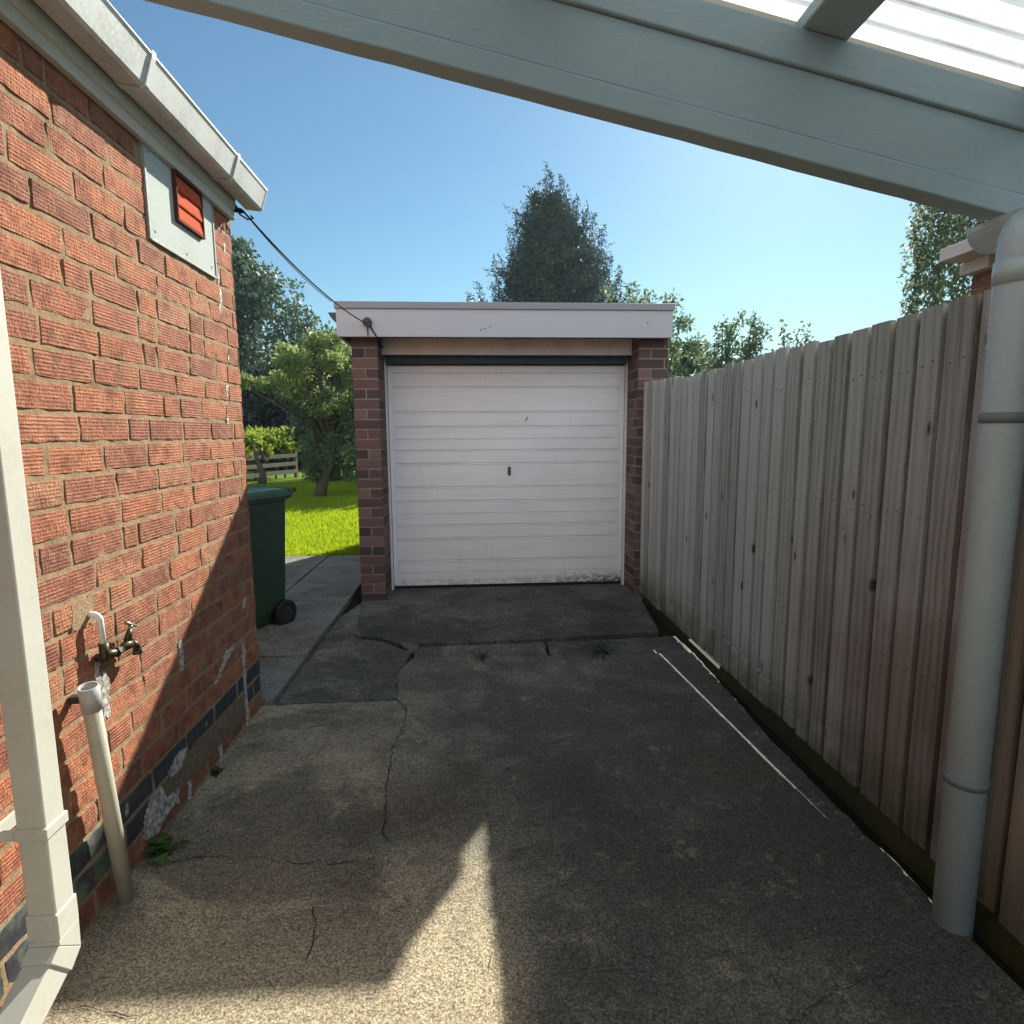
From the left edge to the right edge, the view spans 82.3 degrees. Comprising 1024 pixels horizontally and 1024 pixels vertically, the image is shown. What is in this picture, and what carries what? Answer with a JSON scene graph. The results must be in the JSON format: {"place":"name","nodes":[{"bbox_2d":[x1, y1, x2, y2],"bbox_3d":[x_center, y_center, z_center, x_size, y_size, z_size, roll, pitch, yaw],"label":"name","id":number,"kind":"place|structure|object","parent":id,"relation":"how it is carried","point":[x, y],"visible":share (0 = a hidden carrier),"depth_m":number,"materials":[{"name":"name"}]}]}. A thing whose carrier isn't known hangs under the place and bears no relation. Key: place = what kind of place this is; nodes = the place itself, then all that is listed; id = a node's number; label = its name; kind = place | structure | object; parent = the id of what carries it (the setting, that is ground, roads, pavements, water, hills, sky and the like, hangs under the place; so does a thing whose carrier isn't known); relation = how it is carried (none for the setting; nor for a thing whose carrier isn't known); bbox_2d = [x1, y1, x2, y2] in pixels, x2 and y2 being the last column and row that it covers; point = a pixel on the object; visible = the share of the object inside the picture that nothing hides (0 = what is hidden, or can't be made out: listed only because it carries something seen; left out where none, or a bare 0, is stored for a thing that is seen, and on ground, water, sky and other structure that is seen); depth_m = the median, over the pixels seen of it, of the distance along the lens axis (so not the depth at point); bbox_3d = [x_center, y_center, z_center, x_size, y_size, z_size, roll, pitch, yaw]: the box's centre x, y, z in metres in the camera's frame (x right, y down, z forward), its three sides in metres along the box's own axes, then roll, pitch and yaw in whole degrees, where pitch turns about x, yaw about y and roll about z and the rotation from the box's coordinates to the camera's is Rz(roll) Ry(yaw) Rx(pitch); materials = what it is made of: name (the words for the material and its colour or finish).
{"place":"outdoors","nodes":[
{"label":"outdoors","id":0,"kind":"place"},
{"bbox_2d":[252,442,266,484],"bbox_3d":[-7.131,-1.326,16.522,0.323,1.265,0.222,-4,8,-26],"label":"trunk","id":1,"kind":"object","parent":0,"point":[262,477],"visible":0.92,"depth_m":16.49,"materials":[{"name":"brown plant"}]},
{"bbox_2d":[246,455,359,555],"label":"lawn","id":2,"kind":"structure","parent":0,"point":[289,478],"depth_m":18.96,"materials":[{"name":"plant"}]},
{"bbox_2d":[248,346,278,367],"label":"tree","id":3,"kind":"object","parent":2,"relation":"on","point":[265,357],"depth_m":42.27,"materials":[{"name":"green plant"}]},
{"bbox_2d":[245,449,297,481],"bbox_3d":[-8.008,-1.071,15.774,0.130,1.050,7.710,1,8,13],"label":"rail fence","id":4,"kind":"object","parent":2,"relation":"on","point":[294,463],"visible":0.27,"depth_m":18.28,"materials":[{"name":"grey wood"}]},
{"bbox_2d":[244,425,303,480],"bbox_3d":[-8.300,-1.633,16.469,1.367,1.892,9.128,1,8,12],"label":"garden hedge","id":5,"kind":"object","parent":2,"relation":"on","point":[274,441],"visible":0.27,"depth_m":18.33,"materials":[{"name":"green plant"}]},
{"bbox_2d":[230,235,321,419],"bbox_3d":[-11.960,-6.848,25.607,9.330,9.981,6.861,-1,8,-4],"label":"broadleaf tree","id":6,"kind":"object","parent":2,"relation":"on","point":[256,294],"visible":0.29,"depth_m":24.52,"materials":[{"name":"green plant"}]},
{"bbox_2d":[240,364,322,470],"bbox_3d":[-10.704,-3.614,23.733,7.785,4.985,3.046,-1,8,-4],"label":"evergreen thicket","id":7,"kind":"object","parent":2,"relation":"on","point":[264,412],"visible":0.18,"depth_m":23.14,"materials":[{"name":"green plant"}]},
{"bbox_2d":[240,328,356,496],"bbox_3d":[-4.488,-2.115,13.192,3.239,3.831,2.588,4,9,32],"label":"apple tree","id":8,"kind":"object","parent":2,"relation":"on","point":[327,406],"visible":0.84,"depth_m":12.74,"materials":[{"name":"green plant"}]},
{"bbox_2d":[283,319,354,479],"bbox_3d":[-5.480,-3.327,18.060,2.837,4.941,2.811,-1,8,-4],"label":"broadleaf tree","id":9,"kind":"object","parent":2,"relation":"on","point":[297,431],"visible":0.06,"depth_m":17.50,"materials":[{"name":"green plant"}]},
{"bbox_2d":[353,338,723,481],"bbox_3d":[0.755,-2.835,16.617,10.839,4.793,2.409,-1,8,-4],"label":"tall hedge","id":10,"kind":"object","parent":2,"relation":"on","point":[684,359],"visible":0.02,"depth_m":16.44,"materials":[{"name":"green plant"}]},
{"bbox_2d":[465,161,635,302],"bbox_3d":[2.221,-9.486,28.952,7.291,14.110,8.012,6,10,41],"label":"conifer tree","id":11,"kind":"object","parent":2,"relation":"on","point":[555,258],"visible":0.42,"depth_m":27.79,"materials":[{"name":"green plant"}]},
{"bbox_2d":[600,281,710,377],"bbox_3d":[2.998,-2.887,13.893,2.896,5.024,3.379,-1,8,-4],"label":"tree","id":12,"kind":"object","parent":2,"relation":"on","point":[682,325],"visible":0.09,"depth_m":13.25,"materials":[{"name":"green plant"}]},
{"bbox_2d":[689,309,772,372],"bbox_3d":[5.171,-2.633,14.123,2.147,4.433,1.351,-1,8,-4],"label":"tree","id":13,"kind":"object","parent":2,"relation":"on","point":[727,348],"visible":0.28,"depth_m":13.88,"materials":[{"name":"green plant"}]},
{"bbox_2d":[755,319,815,355],"bbox_3d":[6.802,-2.529,14.203,2.292,4.177,1.388,-1,8,-4],"label":"tree","id":14,"kind":"object","parent":2,"relation":"on","point":[783,342],"visible":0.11,"depth_m":13.87,"materials":[{"name":"green plant"}]},
{"bbox_2d":[299,589,361,672],"bbox_3d":[-2.307,0.802,4.945,2.000,0.030,3.930,-1,8,-4],"label":"soil strip","id":15,"kind":"object","parent":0,"point":[356,601],"depth_m":4.99,"materials":[{"name":"brown soil"}]},
{"bbox_2d":[256,555,361,705],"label":"paving path","id":16,"kind":"structure","parent":15,"relation":"on","point":[321,591],"depth_m":4.52,"materials":[{"name":"concrete"}]},
{"bbox_2d":[247,485,296,627],"bbox_3d":[-2.010,0.352,4.166,0.624,1.018,0.772,3,8,21],"label":"wheelie bin","id":17,"kind":"object","parent":16,"relation":"on","point":[266,508],"visible":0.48,"depth_m":4.20,"materials":[{"name":"green plastic"}]},
{"bbox_2d":[108,0,976,375],"label":"sky","id":18,"kind":"structure","parent":0,"point":[383,181],"materials":[{"name":"blue"}]},
{"bbox_2d":[359,604,1023,990],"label":"soil strip","id":19,"kind":"object","parent":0,"point":[859,824],"depth_m":2.31,"materials":[{"name":"brown soil"}]},
{"bbox_2d":[276,604,411,704],"bbox_3d":[-0.980,0.923,3.993,0.636,0.085,1.817,-1,8,-4],"label":"concrete patch","id":20,"kind":"object","parent":19,"relation":"on","point":[340,665],"visible":0.67,"depth_m":3.47,"materials":[{"name":"grey concrete"}]},
{"bbox_2d":[341,608,418,653],"bbox_3d":[-1.030,0.856,4.217,0.328,0.020,1.185,-5,9,-34],"label":"pale patch edge","id":21,"kind":"object","parent":20,"relation":"on","point":[350,623],"visible":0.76,"depth_m":4.22,"materials":[{"name":"concrete"}]},
{"bbox_2d":[414,642,546,656],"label":"edging slab","id":22,"kind":"structure","parent":19,"relation":"on","point":[526,649],"depth_m":3.83,"materials":[{"name":"concrete"}]},
{"bbox_2d":[357,582,658,649],"bbox_3d":[-0.061,0.817,4.705,2.370,0.090,1.500,-1,8,-4],"label":"garage apron","id":23,"kind":"object","parent":19,"relation":"on","point":[437,617],"visible":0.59,"depth_m":4.50,"materials":[{"name":"concrete"}]},
{"bbox_2d":[43,653,1023,1023],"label":"driveway slab","id":24,"kind":"structure","parent":19,"relation":"on","point":[615,839],"depth_m":1.84,"materials":[{"name":"concrete"}]},
{"bbox_2d":[52,1005,152,1016],"bbox_3d":[-1.011,1.224,1.438,0.260,0.001,0.021,0,8,4],"label":"driveway crack","id":25,"kind":"object","parent":24,"relation":"on","point":[104,1011],"visible":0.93,"depth_m":1.44,"materials":[{"name":"black concrete"}]},
{"bbox_2d":[144,832,191,865],"bbox_3d":[-1.185,1.132,1.979,0.152,0.048,0.109,2,8,19],"label":"weed","id":26,"kind":"object","parent":24,"relation":"on","point":[160,843],"visible":0.97,"depth_m":1.98,"materials":[{"name":"green plant"}]},
{"bbox_2d":[210,766,222,777],"bbox_3d":[-1.239,1.084,2.447,0.071,0.021,0.050,3,8,26],"label":"weed","id":27,"kind":"object","parent":24,"relation":"on","point":[215,771],"visible":1,"depth_m":2.45,"materials":[{"name":"green plant"}]},
{"bbox_2d":[171,855,368,864],"bbox_3d":[-0.810,1.155,1.944,0.716,0.001,0.037,0,8,2],"label":"driveway crack","id":28,"kind":"object","parent":24,"relation":"on","point":[270,858],"visible":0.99,"depth_m":1.94,"materials":[{"name":"black concrete"}]},
{"bbox_2d":[305,905,316,962],"bbox_3d":[-0.567,1.191,1.661,0.020,0.001,0.206,-2,8,-13],"label":"driveway crack","id":29,"kind":"object","parent":24,"relation":"on","point":[313,934],"visible":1,"depth_m":1.65,"materials":[{"name":"black concrete"}]},
{"bbox_2d":[382,699,406,845],"bbox_3d":[-0.507,1.070,2.567,0.069,0.001,1.152,-2,8,-9],"label":"driveway crack","id":30,"kind":"object","parent":24,"relation":"on","point":[388,779],"visible":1,"depth_m":2.38,"materials":[{"name":"black concrete"}]},
{"bbox_2d":[471,649,490,663],"bbox_3d":[-0.184,0.906,3.684,0.160,0.051,0.222,-4,9,-28],"label":"weed","id":31,"kind":"object","parent":24,"relation":"on","point":[482,655],"visible":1,"depth_m":3.69,"materials":[{"name":"green plant"}]},
{"bbox_2d":[586,635,624,660],"bbox_3d":[0.606,0.870,3.751,0.329,0.095,0.325,-1,8,-4],"label":"weed","id":32,"kind":"object","parent":24,"relation":"on","point":[604,651],"visible":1,"depth_m":3.78,"materials":[{"name":"green plant"}]},
{"bbox_2d":[788,948,972,1023],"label":"driveway crack","id":33,"kind":"object","parent":24,"relation":"on","point":[873,975],"visible":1,"depth_m":1.51,"materials":[{"name":"black concrete"}]},
{"bbox_2d":[547,636,691,654],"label":"edging slab","id":34,"kind":"structure","parent":19,"relation":"on","point":[673,644],"depth_m":3.90,"materials":[{"name":"concrete"}]},
{"bbox_2d":[639,289,1023,981],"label":"timber fence","id":35,"kind":"object","parent":19,"relation":"on","point":[805,513],"visible":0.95,"depth_m":2.18,"materials":[{"name":"grey wood"}]},
{"bbox_2d":[939,239,995,294],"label":"neighbour house","id":36,"kind":"structure","parent":0,"point":[977,266],"depth_m":3.52,"materials":[{"name":"brick"}]},
{"bbox_3d":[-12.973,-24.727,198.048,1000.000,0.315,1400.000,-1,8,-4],"label":"ground","id":37,"kind":"structure","parent":0,"visible":0},
{"bbox_2d":[0,0,267,1008],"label":"brick house","id":38,"kind":"structure","parent":37,"relation":"on","point":[128,176],"depth_m":1.86,"materials":[{"name":"red brick"}]},
{"bbox_2d":[0,272,80,1023],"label":"downpipe","id":39,"kind":"object","parent":38,"relation":"attached to","point":[38,816],"visible":1,"depth_m":1.33,"materials":[{"name":"white plastic"}]},
{"bbox_2d":[67,681,134,904],"bbox_3d":[-1.178,0.839,1.696,0.082,0.749,0.137,-1,8,-4],"label":"waste pipe","id":40,"kind":"object","parent":38,"relation":"attached to","point":[88,698],"visible":0.96,"depth_m":1.67,"materials":[{"name":"white plastic"}]},
{"bbox_2d":[88,612,142,661],"bbox_3d":[-1.208,0.371,1.789,0.053,0.187,0.179,0,8,1],"label":"garden tap","id":41,"kind":"object","parent":38,"relation":"attached to","point":[105,653],"visible":1,"depth_m":1.72,"materials":[{"name":"silver metal"}]},
{"bbox_2d":[233,205,363,322],"bbox_3d":[-1.190,-1.440,3.604,0.066,0.209,1.798,0,8,5],"label":"overhead cable","id":42,"kind":"object","parent":38,"relation":"attached to","point":[238,210],"visible":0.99,"depth_m":3.12,"materials":[{"name":"black rubber"}]},
{"bbox_2d":[144,0,1023,221],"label":"lean to canopy","id":43,"kind":"object","parent":38,"relation":"attached to","point":[919,101],"visible":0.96,"depth_m":1.41,"materials":[{"name":"paint"}]},
{"bbox_2d":[931,206,1023,938],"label":"rain pipe","id":44,"kind":"object","parent":43,"relation":"attached to","point":[996,496],"visible":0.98,"depth_m":1.53,"materials":[{"name":"grey plastic"}]},
{"bbox_2d":[328,301,674,600],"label":"garage","id":45,"kind":"structure","parent":37,"relation":"on","point":[497,444],"depth_m":5.16,"materials":[{"name":"brown brick"}]},
{"bbox_2d":[387,366,624,588],"bbox_3d":[-0.033,-0.297,5.237,2.076,1.978,0.068,-1,8,-4],"label":"door","id":46,"kind":"structure","parent":45,"relation":"in","point":[501,475],"depth_m":5.23,"materials":[{"name":"paint"}]},
{"bbox_2d":[896,202,985,316],"bbox_3d":[8.448,-3.557,9.586,4.292,7.405,2.465,-1,8,-4],"label":"weeping tree","id":47,"kind":"object","parent":37,"relation":"on","point":[960,226],"visible":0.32,"depth_m":9.58,"materials":[{"name":"green plant"}]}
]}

